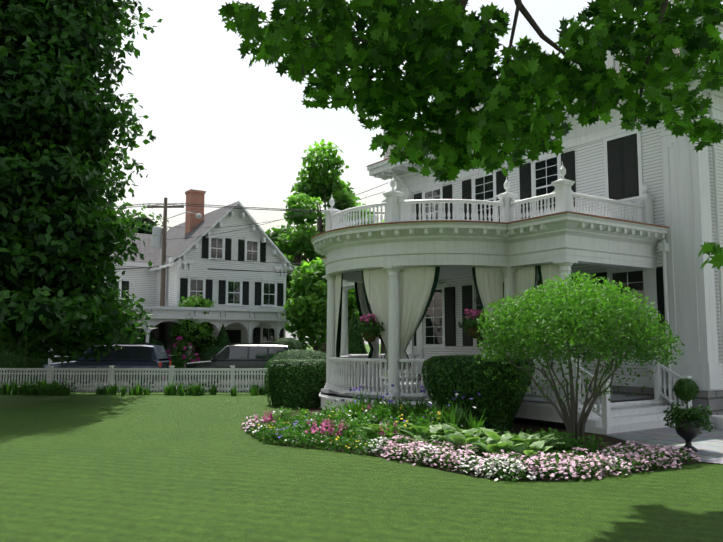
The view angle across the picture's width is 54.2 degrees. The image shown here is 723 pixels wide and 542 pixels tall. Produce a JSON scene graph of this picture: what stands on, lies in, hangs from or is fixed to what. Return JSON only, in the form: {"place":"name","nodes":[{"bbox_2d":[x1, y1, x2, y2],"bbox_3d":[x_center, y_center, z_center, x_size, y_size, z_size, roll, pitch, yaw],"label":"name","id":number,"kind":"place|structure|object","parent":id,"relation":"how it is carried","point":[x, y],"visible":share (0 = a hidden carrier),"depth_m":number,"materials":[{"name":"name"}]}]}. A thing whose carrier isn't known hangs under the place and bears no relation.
{"place":"outdoors","nodes":[
{"label":"outdoors","id":0,"kind":"place"},
{"bbox_2d":[1,376,387,387],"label":"street","id":1,"kind":"structure","parent":0,"point":[164,383],"depth_m":32.86,"materials":[{"name":"grey asphalt"}]},
{"bbox_2d":[42,343,170,379],"bbox_3d":[-10.997,3.911,30.697,5.080,1.526,2.240,0,-6,2],"label":"car","id":2,"kind":"object","parent":1,"relation":"on","point":[142,356],"visible":0.58,"depth_m":29.85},
{"bbox_2d":[60,378,156,386],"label":"car wheels","id":3,"kind":"object","parent":1,"relation":"on","point":[129,382],"visible":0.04,"depth_m":29.82,"materials":[{"name":"black rubber"}]},
{"bbox_2d":[196,379,264,385],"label":"car wheels","id":4,"kind":"object","parent":1,"relation":"on","point":[208,381],"visible":0.08,"depth_m":29.97,"materials":[{"name":"black rubber"}]},
{"bbox_2d":[184,343,292,379],"bbox_3d":[-5.186,3.933,30.917,4.830,1.526,2.240,0,-6,2],"label":"car","id":5,"kind":"object","parent":1,"relation":"on","point":[242,355],"visible":0.44,"depth_m":30.10,"materials":[{"name":"black metal"}]},
{"bbox_2d":[0,344,722,541],"bbox_3d":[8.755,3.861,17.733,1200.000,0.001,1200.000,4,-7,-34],"label":"lawn","id":6,"kind":"structure","parent":0,"point":[91,466],"depth_m":9.80,"materials":[{"name":"green plant"}]},
{"bbox_2d":[0,338,56,381],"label":"shrub","id":7,"kind":"object","parent":6,"relation":"on","point":[29,361],"depth_m":33.90,"materials":[{"name":"green plant"}]},
{"bbox_2d":[56,341,95,361],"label":"shrub","id":8,"kind":"object","parent":6,"relation":"on","point":[59,360],"depth_m":34.58,"materials":[{"name":"green plant"}]},
{"bbox_2d":[0,0,161,366],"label":"tree","id":9,"kind":"object","parent":6,"relation":"on","point":[76,314],"depth_m":23.73,"materials":[{"name":"green plant"}]},
{"bbox_2d":[88,328,141,380],"bbox_3d":[-13.318,4.422,37.134,4.619,2.866,4.600,4,-7,-34],"label":"shrub","id":10,"kind":"object","parent":6,"relation":"on","point":[128,336],"depth_m":36.30,"materials":[{"name":"green plant"}]},
{"bbox_2d":[95,187,147,230],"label":"tree","id":11,"kind":"object","parent":6,"relation":"on","point":[127,214],"depth_m":61.26,"materials":[{"name":"green plant"}]},
{"bbox_2d":[0,366,268,393],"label":"picket fence","id":12,"kind":"object","parent":6,"relation":"on","point":[171,370],"visible":0.62,"depth_m":28.23,"materials":[{"name":"white wood"}]},
{"bbox_2d":[0,377,269,395],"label":"grass clumps","id":13,"kind":"object","parent":6,"relation":"on","point":[42,388],"visible":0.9,"depth_m":27.70,"materials":[{"name":"green plant"}]},
{"bbox_2d":[126,204,170,234],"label":"tree","id":14,"kind":"object","parent":6,"relation":"on","point":[145,216],"depth_m":64.60,"materials":[{"name":"green plant"}]},
{"bbox_2d":[136,336,169,378],"bbox_3d":[-11.989,4.660,37.580,3.778,2.459,3.812,4,-7,-34],"label":"shrub","id":15,"kind":"object","parent":6,"relation":"on","point":[151,342],"depth_m":37.17,"materials":[{"name":"green plant"}]},
{"bbox_2d":[147,198,201,343],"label":"utility pole","id":16,"kind":"object","parent":6,"relation":"on","point":[158,240],"visible":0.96,"depth_m":41.56,"materials":[{"name":"brown wood"}]},
{"bbox_2d":[99,182,388,272],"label":"wires","id":17,"kind":"object","parent":16,"relation":"attached to","point":[312,211],"visible":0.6,"depth_m":41.57,"materials":[{"name":"black"}]},
{"bbox_2d":[48,189,304,381],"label":"neighbour house","id":18,"kind":"structure","parent":6,"relation":"on","point":[185,259],"depth_m":42.45,"materials":[{"name":"white wood"}]},
{"bbox_2d":[104,234,283,357],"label":"windows","id":19,"kind":"structure","parent":18,"relation":"attached to","point":[235,292],"depth_m":42.35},
{"bbox_2d":[161,336,200,379],"bbox_3d":[-9.518,4.679,37.246,2.189,2.443,2.153,4,-7,-34],"label":"rhododendron","id":20,"kind":"object","parent":6,"relation":"on","point":[179,362],"depth_m":37.06,"materials":[{"name":"green plant"}]},
{"bbox_2d":[169,293,217,353],"bbox_3d":[-9.356,3.636,38.944,3.054,4.802,3.083,4,-7,-34],"label":"shrub","id":21,"kind":"object","parent":6,"relation":"on","point":[203,328],"depth_m":38.27,"materials":[{"name":"green plant"}]},
{"bbox_2d":[194,345,222,361],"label":"shrub","id":22,"kind":"object","parent":6,"relation":"on","point":[213,352],"depth_m":38.03,"materials":[{"name":"green plant"}]},
{"bbox_2d":[215,325,230,347],"bbox_3d":[-7.629,4.507,38.934,1.699,3.083,1.698,4,-7,-34],"label":"conifer","id":23,"kind":"object","parent":6,"relation":"on","point":[222,335],"depth_m":38.77,"materials":[{"name":"green plant"}]},
{"bbox_2d":[265,224,307,302],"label":"tree","id":24,"kind":"object","parent":6,"relation":"on","point":[273,234],"depth_m":59.80,"materials":[{"name":"green plant"}]},
{"bbox_2d":[268,338,306,349],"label":"shrub","id":25,"kind":"object","parent":6,"relation":"on","point":[298,344],"depth_m":39.31,"materials":[{"name":"green plant"}]},
{"bbox_2d":[262,349,325,387],"bbox_3d":[-2.423,4.114,28.862,2.973,1.833,4.369,4,-7,-34],"label":"shrub","id":26,"kind":"object","parent":6,"relation":"on","point":[289,355],"depth_m":28.14,"materials":[{"name":"green plant"}]},
{"bbox_2d":[265,359,325,408],"bbox_3d":[-1.846,3.678,23.203,2.250,1.564,2.531,4,-7,-34],"label":"hedge","id":27,"kind":"object","parent":6,"relation":"on","point":[301,375],"depth_m":22.23,"materials":[{"name":"green plant"}]},
{"bbox_2d":[275,192,324,340],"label":"tree","id":28,"kind":"object","parent":6,"relation":"on","point":[299,240],"depth_m":46.06,"materials":[{"name":"green plant"}]},
{"bbox_2d":[282,257,326,350],"bbox_3d":[-2.422,2.601,38.178,3.723,6.675,3.898,4,-7,-34],"label":"tree","id":29,"kind":"object","parent":6,"relation":"on","point":[303,318],"depth_m":37.30,"materials":[{"name":"green plant"}]},
{"bbox_2d":[290,139,359,352],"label":"tree","id":30,"kind":"object","parent":6,"relation":"on","point":[312,185],"depth_m":50.90,"materials":[{"name":"green plant"}]},
{"bbox_2d":[322,289,358,329],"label":"tree","id":31,"kind":"object","parent":6,"relation":"on","point":[350,302],"depth_m":40.84,"materials":[{"name":"green plant"}]},
{"bbox_2d":[348,312,367,380],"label":"bush","id":32,"kind":"object","parent":6,"relation":"on","point":[356,343],"depth_m":27.54,"materials":[{"name":"green plant"}]},
{"bbox_2d":[349,200,372,225],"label":"tree","id":33,"kind":"object","parent":6,"relation":"on","point":[359,203],"visible":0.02,"depth_m":53.57,"materials":[{"name":"green plant"}]},
{"bbox_2d":[348,288,387,375],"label":"tree","id":34,"kind":"object","parent":6,"relation":"on","point":[356,307],"depth_m":40.02,"materials":[{"name":"green plant"}]},
{"bbox_2d":[421,355,534,431],"bbox_3d":[2.841,2.939,17.034,2.846,1.804,2.823,4,-7,-34],"label":"hedge","id":35,"kind":"object","parent":6,"relation":"on","point":[467,390],"depth_m":16.11,"materials":[{"name":"green plant"}]},
{"bbox_2d":[311,211,669,428],"bbox_3d":[2.116,1.636,21.259,7.285,5.135,11.270,4,-7,-34],"label":"porch","id":36,"kind":"object","parent":6,"relation":"on","point":[455,248],"visible":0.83,"depth_m":18.29,"materials":[{"name":"white wood"}]},
{"bbox_2d":[363,282,482,341],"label":"hanging baskets","id":37,"kind":"object","parent":36,"relation":"hanging from","point":[472,331],"visible":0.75,"depth_m":18.42,"materials":[{"name":"metal"}]},
{"bbox_2d":[354,308,490,340],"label":"hanging flowers","id":38,"kind":"object","parent":37,"relation":"attached to","point":[366,326],"visible":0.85,"depth_m":18.59,"materials":[{"name":"multicoloured plant"}]},
{"bbox_2d":[329,353,562,398],"bbox_3d":[1.270,3.088,21.582,4.804,0.950,10.496,2,-6,-15],"label":"porch balustrade","id":39,"kind":"object","parent":36,"relation":"attached to","point":[349,370],"visible":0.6,"depth_m":18.86,"materials":[{"name":"white wood"}]},
{"bbox_2d":[335,264,561,369],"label":"curtains","id":40,"kind":"object","parent":36,"relation":"hanging from","point":[417,287],"visible":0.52,"depth_m":18.66,"materials":[{"name":"white fabric"}]},
{"bbox_2d":[323,161,654,230],"bbox_3d":[2.365,-1.603,21.755,6.764,1.420,10.400,4,-7,-34],"label":"balcony balustrade","id":41,"kind":"object","parent":36,"relation":"on","point":[563,193],"visible":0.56,"depth_m":18.69,"materials":[{"name":"white wood"}]},
{"bbox_2d":[321,260,661,404],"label":"porch columns","id":42,"kind":"structure","parent":36,"relation":"attached to","point":[650,285],"depth_m":19.03,"materials":[{"name":"white wood"}]},
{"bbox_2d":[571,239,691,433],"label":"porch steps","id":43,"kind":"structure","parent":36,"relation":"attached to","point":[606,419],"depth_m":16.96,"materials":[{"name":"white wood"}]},
{"bbox_2d":[366,0,722,423],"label":"house","id":44,"kind":"structure","parent":6,"relation":"on","point":[678,175],"depth_m":18.94,"materials":[{"name":"white wood"}]},
{"bbox_2d":[414,129,665,349],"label":"house windows","id":45,"kind":"structure","parent":44,"relation":"in","point":[623,165],"depth_m":22.91,"materials":[{"name":"wood"}]},
{"bbox_2d":[390,90,722,355],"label":"downpipes","id":46,"kind":"object","parent":44,"relation":"attached to","point":[717,216],"visible":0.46,"depth_m":18.53,"materials":[{"name":"white metal"}]},
{"bbox_2d":[375,219,385,365],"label":"tree","id":47,"kind":"object","parent":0,"point":[382,350],"depth_m":57.47,"materials":[{"name":"green plant"}]},
{"bbox_2d":[93,0,722,343],"label":"sky","id":48,"kind":"structure","parent":0,"point":[226,128],"materials":[{"name":"white"}]},
{"bbox_2d":[218,0,722,269],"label":"maple boughs","id":49,"kind":"object","parent":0,"point":[404,29],"depth_m":6.31,"materials":[{"name":"green plant"}]},
{"bbox_2d":[247,408,722,480],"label":"garden ground","id":50,"kind":"structure","parent":0,"point":[708,445],"depth_m":14.65,"materials":[{"name":"brown soil"}]},
{"bbox_2d":[357,422,563,460],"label":"hosta plants","id":51,"kind":"object","parent":50,"relation":"on","point":[529,447],"visible":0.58,"depth_m":12.44,"materials":[{"name":"green plant"}]},
{"bbox_2d":[240,384,700,481],"bbox_3d":[1.202,3.034,14.452,5.359,1.075,9.246,4,-7,-34],"label":"bed","id":52,"kind":"object","parent":50,"relation":"on","point":[387,411],"depth_m":12.96,"materials":[{"name":"plant"}]},
{"bbox_2d":[474,271,684,444],"bbox_3d":[4.303,1.757,14.448,3.867,3.506,4.021,4,-7,-34],"label":"shrub","id":53,"kind":"object","parent":50,"relation":"on","point":[589,325],"depth_m":13.71,"materials":[{"name":"green plant"}]},
{"bbox_2d":[712,415,722,429],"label":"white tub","id":54,"kind":"object","parent":50,"relation":"on","point":[718,421],"visible":1,"depth_m":16.62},
{"bbox_2d":[673,401,701,451],"bbox_3d":[6.189,2.926,13.399,0.500,0.950,0.500,4,-7,-34],"label":"urn","id":55,"kind":"object","parent":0,"point":[689,435],"visible":0.71,"depth_m":13.25,"materials":[{"name":"grey stone"}]},
{"bbox_2d":[663,378,713,433],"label":"urn plants","id":56,"kind":"object","parent":55,"relation":"in","point":[677,413],"visible":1,"depth_m":13.31,"materials":[{"name":"green plant"}]}
]}

